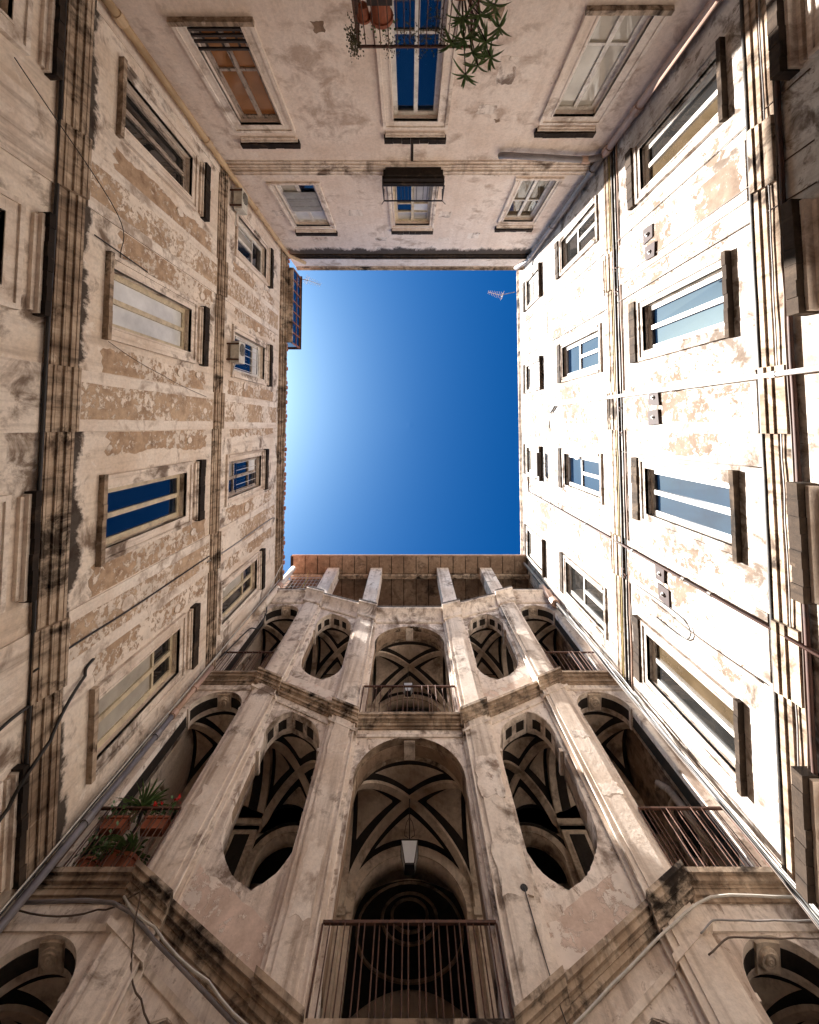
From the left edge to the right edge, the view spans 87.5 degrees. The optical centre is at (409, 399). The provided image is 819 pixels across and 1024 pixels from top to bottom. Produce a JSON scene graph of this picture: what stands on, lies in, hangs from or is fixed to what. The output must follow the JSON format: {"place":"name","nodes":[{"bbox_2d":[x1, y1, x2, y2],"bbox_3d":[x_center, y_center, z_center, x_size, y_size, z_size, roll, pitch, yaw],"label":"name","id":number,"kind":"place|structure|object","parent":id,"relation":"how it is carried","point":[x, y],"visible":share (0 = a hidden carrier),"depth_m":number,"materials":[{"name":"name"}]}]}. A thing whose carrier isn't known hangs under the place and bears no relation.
{"place":"outdoors","nodes":[
{"label":"outdoors","id":0,"kind":"place"},
{"bbox_2d":[283,259,520,579],"label":"sky","id":1,"kind":"structure","parent":0,"point":[402,424],"materials":[{"name":"blue"}]},
{"label":"ground","id":2,"kind":"structure","parent":0,"visible":0},
{"bbox_2d":[0,0,289,917],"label":"apartment building","id":3,"kind":"structure","parent":2,"relation":"on","point":[136,498],"depth_m":7.40,"materials":[{"name":"paint"}]},
{"bbox_2d":[0,705,29,730],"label":"cable","id":4,"kind":"object","parent":3,"relation":"attached to","point":[6,723],"visible":1,"depth_m":5.45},
{"bbox_2d":[0,764,29,892],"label":"window","id":5,"kind":"structure","parent":3,"relation":"in","point":[14,826],"depth_m":5.40,"materials":[{"name":"paint"}]},
{"bbox_2d":[0,490,42,613],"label":"window","id":6,"kind":"structure","parent":3,"relation":"in","point":[28,509],"depth_m":5.56,"materials":[{"name":"paint"}]},
{"bbox_2d":[0,187,56,316],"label":"window","id":7,"kind":"structure","parent":3,"relation":"in","point":[12,208],"depth_m":5.56,"materials":[{"name":"paint"}]},
{"bbox_2d":[0,0,65,80],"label":"window","id":8,"kind":"structure","parent":3,"relation":"in","point":[16,26],"depth_m":5.91,"materials":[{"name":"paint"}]},
{"bbox_2d":[16,0,66,897],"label":"drainpipe","id":9,"kind":"object","parent":3,"relation":"attached to","point":[41,448],"visible":0.54,"depth_m":5.88,"materials":[{"name":"metal"}]},
{"bbox_2d":[0,658,94,821],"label":"cable","id":10,"kind":"object","parent":3,"relation":"attached to","point":[19,786],"visible":1,"depth_m":5.77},
{"bbox_2d":[14,57,123,257],"bbox_3d":[-4.955,-3.420,6.468,0.223,2.109,1.810,0,-93,0],"label":"cable","id":11,"kind":"object","parent":3,"relation":"attached to","point":[78,152],"visible":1,"depth_m":6.35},
{"bbox_2d":[0,715,173,933],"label":"drainpipe","id":12,"kind":"object","parent":3,"relation":"attached to","point":[32,887],"visible":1,"depth_m":6.28,"materials":[{"name":"metal"}]},
{"bbox_2d":[0,638,231,918],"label":"cable","id":13,"kind":"object","parent":3,"relation":"attached to","point":[103,793],"visible":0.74,"depth_m":6.77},
{"bbox_2d":[32,556,209,672],"bbox_3d":[-5.024,3.800,8.237,0.074,5.101,0.053,-27,-93,-2],"label":"cable","id":14,"kind":"object","parent":3,"relation":"attached to","point":[76,643],"visible":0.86,"depth_m":7.56,"materials":[{"name":"rubber"}]},
{"bbox_2d":[94,234,147,272],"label":"cable","id":15,"kind":"object","parent":3,"relation":"attached to","point":[119,252],"visible":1,"depth_m":7.41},
{"bbox_2d":[0,584,276,915],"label":"cable","id":16,"kind":"object","parent":3,"relation":"attached to","point":[13,899],"visible":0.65,"depth_m":6.59,"materials":[{"name":"rubber"}]},
{"bbox_2d":[0,579,279,912],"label":"cable","id":17,"kind":"object","parent":3,"relation":"attached to","point":[13,896],"visible":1,"depth_m":6.92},
{"bbox_2d":[3,581,278,906],"bbox_3d":[-4.937,6.315,7.135,0.055,18.000,0.046,-38,-93,-2],"label":"cable","id":18,"kind":"object","parent":3,"relation":"attached to","point":[126,761],"visible":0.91,"depth_m":7.38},
{"bbox_2d":[86,603,200,783],"bbox_3d":[-5.114,5.444,8.451,0.292,3.375,1.437,0,-93,0],"label":"window","id":19,"kind":"structure","parent":3,"relation":"in","point":[119,694],"depth_m":8.05,"materials":[{"name":"paint"}]},
{"bbox_2d":[95,459,206,566],"bbox_3d":[-5.114,2.083,8.694,0.293,3.454,1.477,0,-93,0],"label":"window","id":20,"kind":"structure","parent":3,"relation":"in","point":[130,502],"depth_m":8.31,"materials":[{"name":"paint"}]},
{"bbox_2d":[102,251,209,366],"bbox_3d":[-5.114,-1.643,8.879,0.292,3.510,1.497,0,-93,0],"label":"window","id":21,"kind":"structure","parent":3,"relation":"in","point":[135,316],"depth_m":8.50,"materials":[{"name":"paint"}]},
{"bbox_2d":[108,341,205,396],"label":"cable","id":22,"kind":"object","parent":3,"relation":"attached to","point":[151,369],"visible":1,"depth_m":8.15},
{"bbox_2d":[115,56,210,221],"bbox_3d":[-5.113,-5.208,9.071,0.293,3.237,1.437,0,-93,0],"label":"window","id":23,"kind":"structure","parent":3,"relation":"in","point":[135,126],"depth_m":8.75,"materials":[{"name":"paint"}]},
{"bbox_2d":[226,341,246,380],"bbox_3d":[-4.922,-1.105,12.664,0.356,1.551,0.977,0,-93,0],"label":"air conditioner","id":24,"kind":"object","parent":3,"relation":"attached to","point":[237,354],"visible":1,"depth_m":11.95,"materials":[{"name":"white metal"}]},
{"bbox_2d":[229,188,250,243],"bbox_3d":[-4.922,-5.500,12.878,0.356,1.551,0.977,0,-93,0],"label":"air conditioner","id":25,"kind":"object","parent":3,"relation":"attached to","point":[240,205],"visible":1,"depth_m":12.18,"materials":[{"name":"white metal"}]},
{"bbox_2d":[207,517,274,562],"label":"cable","id":26,"kind":"object","parent":3,"relation":"attached to","point":[244,537],"visible":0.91,"depth_m":13.05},
{"bbox_2d":[218,548,265,634],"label":"window","id":27,"kind":"structure","parent":3,"relation":"in","point":[234,587],"depth_m":13.00,"materials":[{"name":"paint"}]},
{"bbox_2d":[235,459,255,492],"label":"window bars","id":28,"kind":"object","parent":3,"relation":"attached to","point":[246,474],"depth_m":13.21,"materials":[{"name":"black metal"}]},
{"bbox_2d":[234,336,257,374],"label":"window bars","id":29,"kind":"object","parent":3,"relation":"attached to","point":[249,357],"depth_m":13.62,"materials":[{"name":"black metal"}]},
{"bbox_2d":[225,449,268,506],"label":"window","id":30,"kind":"structure","parent":3,"relation":"in","point":[231,460],"depth_m":13.40,"materials":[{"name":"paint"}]},
{"bbox_2d":[231,324,272,386],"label":"window","id":31,"kind":"structure","parent":3,"relation":"in","point":[267,377],"depth_m":14.13,"materials":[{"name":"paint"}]},
{"bbox_2d":[234,214,273,288],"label":"window","id":32,"kind":"structure","parent":3,"relation":"in","point":[250,255],"depth_m":14.07,"materials":[{"name":"paint"}]},
{"bbox_2d":[287,267,301,349],"bbox_3d":[-5.135,-3.788,17.850,0.930,1.378,3.200,0,-93,0],"label":"veranda","id":33,"kind":"object","parent":3,"relation":"on","point":[294,314],"visible":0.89,"depth_m":17.56,"materials":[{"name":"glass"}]},
{"bbox_2d":[302,276,320,286],"bbox_3d":[-4.413,-5.350,19.054,0.944,0.759,0.405,12,-93,1],"label":"television antenna","id":34,"kind":"object","parent":33,"relation":"on","point":[311,281],"visible":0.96,"depth_m":19.21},
{"bbox_2d":[0,554,818,1023],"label":"stair tower","id":35,"kind":"structure","parent":2,"relation":"on","point":[508,750],"depth_m":7.42,"materials":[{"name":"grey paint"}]},
{"bbox_2d":[18,891,150,1023],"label":"cable","id":36,"kind":"object","parent":35,"relation":"attached to","point":[132,981],"visible":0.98,"depth_m":5.41,"materials":[{"name":"rubber"}]},
{"bbox_2d":[73,820,125,866],"bbox_3d":[-4.688,6.836,6.415,0.719,0.991,0.553,-22,-93,-1],"label":"potted plant","id":37,"kind":"object","parent":35,"relation":"on","point":[89,858],"visible":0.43,"depth_m":6.33,"materials":[{"name":"green plant"}]},
{"bbox_2d":[74,830,150,866],"bbox_3d":[-4.228,6.758,6.238,1.029,0.462,1.107,-25,-93,-1],"label":"potted plant","id":38,"kind":"object","parent":35,"relation":"on","point":[122,843],"visible":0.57,"depth_m":6.29,"materials":[{"name":"green plant"}]},
{"bbox_2d":[98,795,141,836],"bbox_3d":[-4.685,6.743,6.885,0.731,0.512,0.443,0,-93,0],"label":"flower box","id":39,"kind":"object","parent":35,"relation":"attached to","point":[114,824],"visible":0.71,"depth_m":6.75,"materials":[{"name":"ceramic"}]},
{"bbox_2d":[24,898,238,1023],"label":"wall pipe","id":40,"kind":"object","parent":35,"relation":"attached to","point":[209,997],"depth_m":5.08,"materials":[{"name":"metal"}]},
{"bbox_2d":[99,777,170,866],"bbox_3d":[-4.359,6.629,6.648,0.856,1.266,0.775,0,-93,0],"label":"potted plant","id":41,"kind":"object","parent":35,"relation":"on","point":[146,799],"visible":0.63,"depth_m":7.00,"materials":[{"name":"green plant"}]},
{"bbox_2d":[130,794,180,836],"bbox_3d":[-4.021,6.737,6.886,0.806,0.514,0.407,0,-93,0],"label":"flower box","id":42,"kind":"object","parent":35,"relation":"attached to","point":[155,824],"visible":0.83,"depth_m":6.74,"materials":[{"name":"ceramic"}]},
{"bbox_2d":[122,895,247,1023],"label":"cable","id":43,"kind":"object","parent":35,"relation":"attached to","point":[198,974],"visible":1,"depth_m":4.82,"materials":[{"name":"rubber"}]},
{"bbox_2d":[169,665,213,718],"bbox_3d":[-4.920,6.614,9.721,0.148,1.800,0.148,0,-93,0],"label":"drainpipe","id":44,"kind":"object","parent":35,"relation":"attached to","point":[174,712],"visible":0.93,"depth_m":9.59,"materials":[{"name":"metal"}]},
{"bbox_2d":[219,607,266,658],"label":"cable","id":45,"kind":"object","parent":35,"relation":"attached to","point":[243,634],"visible":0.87,"depth_m":12.43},
{"bbox_2d":[255,566,295,615],"bbox_3d":[-4.911,7.033,16.009,0.294,4.404,0.294,0,-93,0],"label":"drainpipe","id":46,"kind":"object","parent":35,"relation":"attached to","point":[260,609],"visible":0.81,"depth_m":15.22,"materials":[{"name":"metal"}]},
{"bbox_2d":[403,667,412,696],"bbox_3d":[-0.040,8.215,12.525,0.281,1.330,0.281,0,-93,0],"label":"lantern","id":47,"kind":"object","parent":35,"relation":"hanging from","point":[410,691],"visible":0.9,"depth_m":12.00,"materials":[{"name":"white glass"}]},
{"bbox_2d":[401,799,417,874],"bbox_3d":[0.000,7.934,7.844,0.313,1.350,0.313,0,-93,0],"label":"lantern","id":48,"kind":"object","parent":35,"relation":"hanging from","point":[409,853],"visible":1,"depth_m":7.38,"materials":[{"name":"white glass"}]},
{"bbox_2d":[524,887,566,1023],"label":"cable","id":49,"kind":"object","parent":35,"relation":"attached to","point":[541,947],"visible":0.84,"depth_m":5.07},
{"bbox_2d":[538,584,559,608],"bbox_3d":[4.950,6.988,15.292,0.296,1.678,0.315,0,-93,0],"label":"drainpipe","id":50,"kind":"object","parent":35,"relation":"attached to","point":[551,598],"visible":0.82,"depth_m":14.88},
{"bbox_2d":[522,563,818,928],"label":"cable","id":51,"kind":"object","parent":35,"relation":"attached to","point":[810,917],"visible":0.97,"depth_m":6.90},
{"bbox_2d":[523,563,818,923],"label":"cable","id":52,"kind":"object","parent":35,"relation":"attached to","point":[783,879],"visible":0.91,"depth_m":7.23,"materials":[{"name":"plastic"}]},
{"bbox_2d":[524,562,818,914],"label":"cable","id":53,"kind":"object","parent":35,"relation":"attached to","point":[790,881],"visible":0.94,"depth_m":6.76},
{"bbox_2d":[524,563,818,915],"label":"cable","id":54,"kind":"object","parent":35,"relation":"attached to","point":[656,722],"visible":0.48,"depth_m":9.38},
{"bbox_2d":[525,563,818,917],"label":"cable","id":55,"kind":"object","parent":35,"relation":"attached to","point":[808,905],"visible":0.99,"depth_m":6.70,"materials":[{"name":"plastic"}]},
{"bbox_2d":[525,565,818,911],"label":"cable","id":56,"kind":"object","parent":35,"relation":"attached to","point":[789,877],"visible":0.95,"depth_m":7.41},
{"bbox_2d":[526,564,818,919],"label":"cable","id":57,"kind":"object","parent":35,"relation":"attached to","point":[667,732],"visible":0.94,"depth_m":8.58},
{"bbox_2d":[531,574,818,925],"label":"cable","id":58,"kind":"object","parent":35,"relation":"attached to","point":[686,763],"visible":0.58,"depth_m":7.82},
{"bbox_2d":[573,893,794,1023],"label":"cable","id":59,"kind":"object","parent":35,"relation":"attached to","point":[628,969],"visible":0.96,"depth_m":5.13,"materials":[{"name":"plastic"}]},
{"bbox_2d":[700,919,811,933],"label":"cable","id":60,"kind":"object","parent":35,"relation":"attached to","point":[737,920],"visible":1,"depth_m":5.26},
{"bbox_2d":[708,936,818,955],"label":"cable","id":61,"kind":"object","parent":35,"relation":"attached to","point":[747,937],"visible":1,"depth_m":5.09,"materials":[{"name":"rubber"}]},
{"bbox_2d":[112,0,708,269],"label":"apartment building","id":62,"kind":"structure","parent":2,"relation":"on","point":[335,158],"depth_m":9.63,"materials":[{"name":"beige paint"}]},
{"bbox_2d":[101,0,305,264],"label":"drainpipe","id":63,"kind":"object","parent":62,"relation":"attached to","point":[119,18],"visible":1,"depth_m":9.10,"materials":[{"name":"metal"}]},
{"bbox_2d":[166,16,300,148],"bbox_3d":[-3.471,-6.559,9.108,1.497,3.382,0.294,0,-93,0],"label":"window","id":64,"kind":"structure","parent":62,"relation":"in","point":[233,46],"depth_m":8.68,"materials":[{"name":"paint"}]},
{"bbox_2d":[266,182,337,235],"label":"window","id":65,"kind":"structure","parent":62,"relation":"in","point":[306,201],"depth_m":13.94,"materials":[{"name":"paint"}]},
{"bbox_2d":[344,1,369,62],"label":"potted plant","id":66,"kind":"object","parent":62,"relation":"on","point":[366,16],"visible":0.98,"depth_m":6.76,"materials":[{"name":"green plant"}]},
{"bbox_2d":[363,0,398,43],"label":"potted plant","id":67,"kind":"object","parent":62,"relation":"on","point":[382,14],"visible":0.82,"depth_m":6.61,"materials":[{"name":"orange plant"}]},
{"bbox_2d":[387,187,437,234],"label":"window","id":68,"kind":"structure","parent":62,"relation":"in","point":[404,211],"depth_m":14.31,"materials":[{"name":"paint"}]},
{"bbox_2d":[379,4,452,64],"bbox_3d":[0.105,-5.976,6.719,1.214,1.458,0.514,0,-93,0],"label":"potted plant","id":69,"kind":"object","parent":62,"relation":"on","point":[424,37],"visible":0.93,"depth_m":6.86,"materials":[{"name":"green plant"}]},
{"bbox_2d":[375,0,463,143],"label":"window","id":70,"kind":"structure","parent":62,"relation":"in","point":[415,88],"depth_m":8.79,"materials":[{"name":"paint"}]},
{"bbox_2d":[438,0,511,87],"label":"potted plant","id":71,"kind":"object","parent":62,"relation":"on","point":[461,20],"visible":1,"depth_m":6.65,"materials":[{"name":"green plant"}]},
{"bbox_2d":[494,177,563,231],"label":"window","id":72,"kind":"structure","parent":62,"relation":"in","point":[526,194],"depth_m":13.69,"materials":[{"name":"paint"}]},
{"bbox_2d":[498,152,601,163],"bbox_3d":[3.635,-6.282,11.096,2.697,0.358,0.208,1,-93,0],"label":"waste pipe","id":73,"kind":"object","parent":62,"relation":"attached to","point":[551,157],"visible":1,"depth_m":11.03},
{"bbox_2d":[514,158,604,269],"bbox_3d":[4.800,-5.974,14.816,0.555,7.626,0.208,-20,-93,-1],"label":"drainpipe","id":74,"kind":"object","parent":62,"relation":"attached to","point":[590,172],"visible":0.94,"depth_m":13.58,"materials":[{"name":"metal"}]},
{"bbox_2d":[534,5,674,137],"bbox_3d":[3.739,-6.577,8.806,1.477,3.185,0.294,0,-93,0],"label":"window","id":75,"kind":"structure","parent":62,"relation":"in","point":[605,34],"depth_m":8.46,"materials":[{"name":"paint"}]},
{"bbox_2d":[601,0,722,157],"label":"drainpipe","id":76,"kind":"object","parent":62,"relation":"attached to","point":[707,11],"visible":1,"depth_m":8.32,"materials":[{"name":"metal"}]},
{"bbox_2d":[516,0,818,908],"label":"apartment building","id":77,"kind":"structure","parent":2,"relation":"on","point":[698,520],"depth_m":7.54,"materials":[{"name":"beige paint"}]},
{"bbox_2d":[488,291,513,300],"bbox_3d":[4.422,-5.151,20.692,1.138,0.812,0.397,26,-93,2],"label":"television antenna","id":78,"kind":"object","parent":77,"relation":"on","point":[500,295],"visible":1,"depth_m":20.95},
{"bbox_2d":[522,262,541,312],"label":"window","id":79,"kind":"structure","parent":77,"relation":"in","point":[535,284],"depth_m":17.91,"materials":[{"name":"beige paint"}]},
{"bbox_2d":[522,356,542,393],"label":"window","id":80,"kind":"structure","parent":77,"relation":"in","point":[533,369],"depth_m":17.82,"materials":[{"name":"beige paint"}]},
{"bbox_2d":[523,444,542,480],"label":"window","id":81,"kind":"structure","parent":77,"relation":"in","point":[531,466],"depth_m":18.13,"materials":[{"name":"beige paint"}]},
{"bbox_2d":[523,524,545,577],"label":"window","id":82,"kind":"structure","parent":77,"relation":"in","point":[534,544],"depth_m":17.54,"materials":[{"name":"beige paint"}]},
{"bbox_2d":[532,448,540,484],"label":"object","id":83,"kind":"object","parent":77,"relation":"attached to","point":[538,463],"visible":1,"depth_m":16.27,"materials":[{"name":"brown wood"}]},
{"bbox_2d":[529,562,614,660],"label":"cable","id":84,"kind":"object","parent":77,"relation":"attached to","point":[575,616],"visible":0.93,"depth_m":13.03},
{"bbox_2d":[554,195,598,279],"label":"window","id":85,"kind":"structure","parent":77,"relation":"in","point":[585,235],"depth_m":13.15,"materials":[{"name":"beige paint"}]},
{"bbox_2d":[556,323,601,382],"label":"window","id":86,"kind":"structure","parent":77,"relation":"in","point":[583,357],"depth_m":12.94,"materials":[{"name":"beige paint"}]},
{"bbox_2d":[557,448,603,504],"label":"window","id":87,"kind":"structure","parent":77,"relation":"in","point":[585,473],"depth_m":12.84,"materials":[{"name":"beige paint"}]},
{"bbox_2d":[559,552,607,639],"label":"window","id":88,"kind":"structure","parent":77,"relation":"in","point":[589,592],"depth_m":12.62,"materials":[{"name":"beige paint"}]},
{"bbox_2d":[608,154,624,684],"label":"cable","id":89,"kind":"object","parent":77,"relation":"attached to","point":[616,430],"visible":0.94,"depth_m":10.49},
{"bbox_2d":[610,150,628,688],"bbox_3d":[5.100,0.184,10.408,0.071,0.076,13.180,0,-93,0],"label":"wall pipe","id":90,"kind":"object","parent":77,"relation":"attached to","point":[619,425],"depth_m":10.37,"materials":[{"name":"metal"}]},
{"bbox_2d":[613,146,630,686],"bbox_3d":[5.120,0.178,10.308,0.050,0.062,13.181,0,-93,0],"label":"cable","id":91,"kind":"object","parent":77,"relation":"attached to","point":[622,419],"visible":0.98,"depth_m":10.27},
{"bbox_2d":[616,143,632,689],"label":"cable","id":92,"kind":"object","parent":77,"relation":"attached to","point":[624,425],"visible":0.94,"depth_m":10.18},
{"bbox_2d":[635,584,690,639],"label":"cable","id":93,"kind":"object","parent":77,"relation":"attached to","point":[673,611],"visible":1,"depth_m":8.36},
{"bbox_2d":[526,68,810,320],"bbox_3d":[5.120,-3.812,12.351,0.019,13.800,0.089,0,-93,0],"label":"cable","id":94,"kind":"object","parent":77,"relation":"attached to","point":[687,178],"visible":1,"depth_m":7.73,"materials":[{"name":"rubber"}]},
{"bbox_2d":[521,181,816,357],"bbox_3d":[5.120,-2.303,12.460,0.019,14.200,0.089,0,-93,0],"label":"cable","id":95,"kind":"object","parent":77,"relation":"attached to","point":[689,258],"visible":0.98,"depth_m":7.66,"materials":[{"name":"rubber"}]},
{"bbox_2d":[524,139,814,343],"bbox_3d":[5.120,-2.858,12.393,0.019,14.000,0.089,0,-93,0],"label":"cable","id":96,"kind":"object","parent":77,"relation":"attached to","point":[685,231],"visible":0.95,"depth_m":7.72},
{"bbox_2d":[527,476,818,657],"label":"gas pipe","id":97,"kind":"object","parent":77,"relation":"attached to","point":[764,624],"visible":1,"depth_m":7.44,"materials":[{"name":"metal"}]},
{"bbox_2d":[593,446,759,467],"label":"cable","id":98,"kind":"object","parent":77,"relation":"attached to","point":[687,460],"visible":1,"depth_m":7.73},
{"bbox_2d":[625,37,728,210],"bbox_3d":[5.153,-5.135,8.439,0.254,3.025,1.397,0,-93,0],"label":"window","id":99,"kind":"structure","parent":77,"relation":"in","point":[706,109],"depth_m":8.14,"materials":[{"name":"beige paint"}]},
{"bbox_2d":[628,250,734,362],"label":"window","id":100,"kind":"structure","parent":77,"relation":"in","point":[702,313],"depth_m":8.00,"materials":[{"name":"beige paint"}]},
{"bbox_2d":[553,365,818,405],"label":"drainpipe","id":101,"kind":"object","parent":77,"relation":"attached to","point":[771,374],"visible":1,"depth_m":7.03,"materials":[{"name":"white metal"}]},
{"bbox_2d":[631,457,742,562],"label":"window","id":102,"kind":"structure","parent":77,"relation":"in","point":[706,500],"depth_m":7.85,"materials":[{"name":"beige paint"}]},
{"bbox_2d":[632,615,747,796],"bbox_3d":[5.153,5.453,8.090,0.254,3.093,1.387,0,-93,0],"label":"window","id":103,"kind":"structure","parent":77,"relation":"in","point":[717,712],"depth_m":7.75,"materials":[{"name":"beige paint"}]},
{"bbox_2d":[647,597,763,683],"bbox_3d":[5.109,4.191,7.663,0.019,3.001,0.089,0,-93,0],"label":"cable","id":104,"kind":"object","parent":77,"relation":"attached to","point":[707,644],"visible":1,"depth_m":7.25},
{"bbox_2d":[739,0,786,875],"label":"wall pipe","id":105,"kind":"object","parent":77,"relation":"attached to","point":[767,534],"depth_m":6.10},
{"bbox_2d":[758,0,804,902],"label":"drainpipe","id":106,"kind":"object","parent":77,"relation":"attached to","point":[787,550],"visible":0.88,"depth_m":5.93,"materials":[{"name":"metal"}]},
{"bbox_2d":[766,0,818,80],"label":"window","id":107,"kind":"structure","parent":77,"relation":"in","point":[786,31],"depth_m":5.64,"materials":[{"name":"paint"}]},
{"bbox_2d":[772,81,817,907],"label":"cable","id":108,"kind":"object","parent":77,"relation":"attached to","point":[801,610],"visible":0.66,"depth_m":5.74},
{"bbox_2d":[774,81,818,908],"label":"wall pipe","id":109,"kind":"object","parent":77,"relation":"attached to","point":[805,607],"depth_m":5.62,"materials":[{"name":"metal"}]},
{"bbox_2d":[781,199,818,315],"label":"window","id":110,"kind":"structure","parent":77,"relation":"in","point":[799,217],"depth_m":5.41,"materials":[{"name":"paint"}]},
{"bbox_2d":[786,482,818,603],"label":"window","id":111,"kind":"structure","parent":77,"relation":"in","point":[802,500],"depth_m":5.35,"materials":[{"name":"paint"}]},
{"bbox_2d":[791,766,818,903],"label":"window","id":112,"kind":"structure","parent":77,"relation":"in","point":[805,784],"depth_m":5.31,"materials":[{"name":"paint"}]}
]}

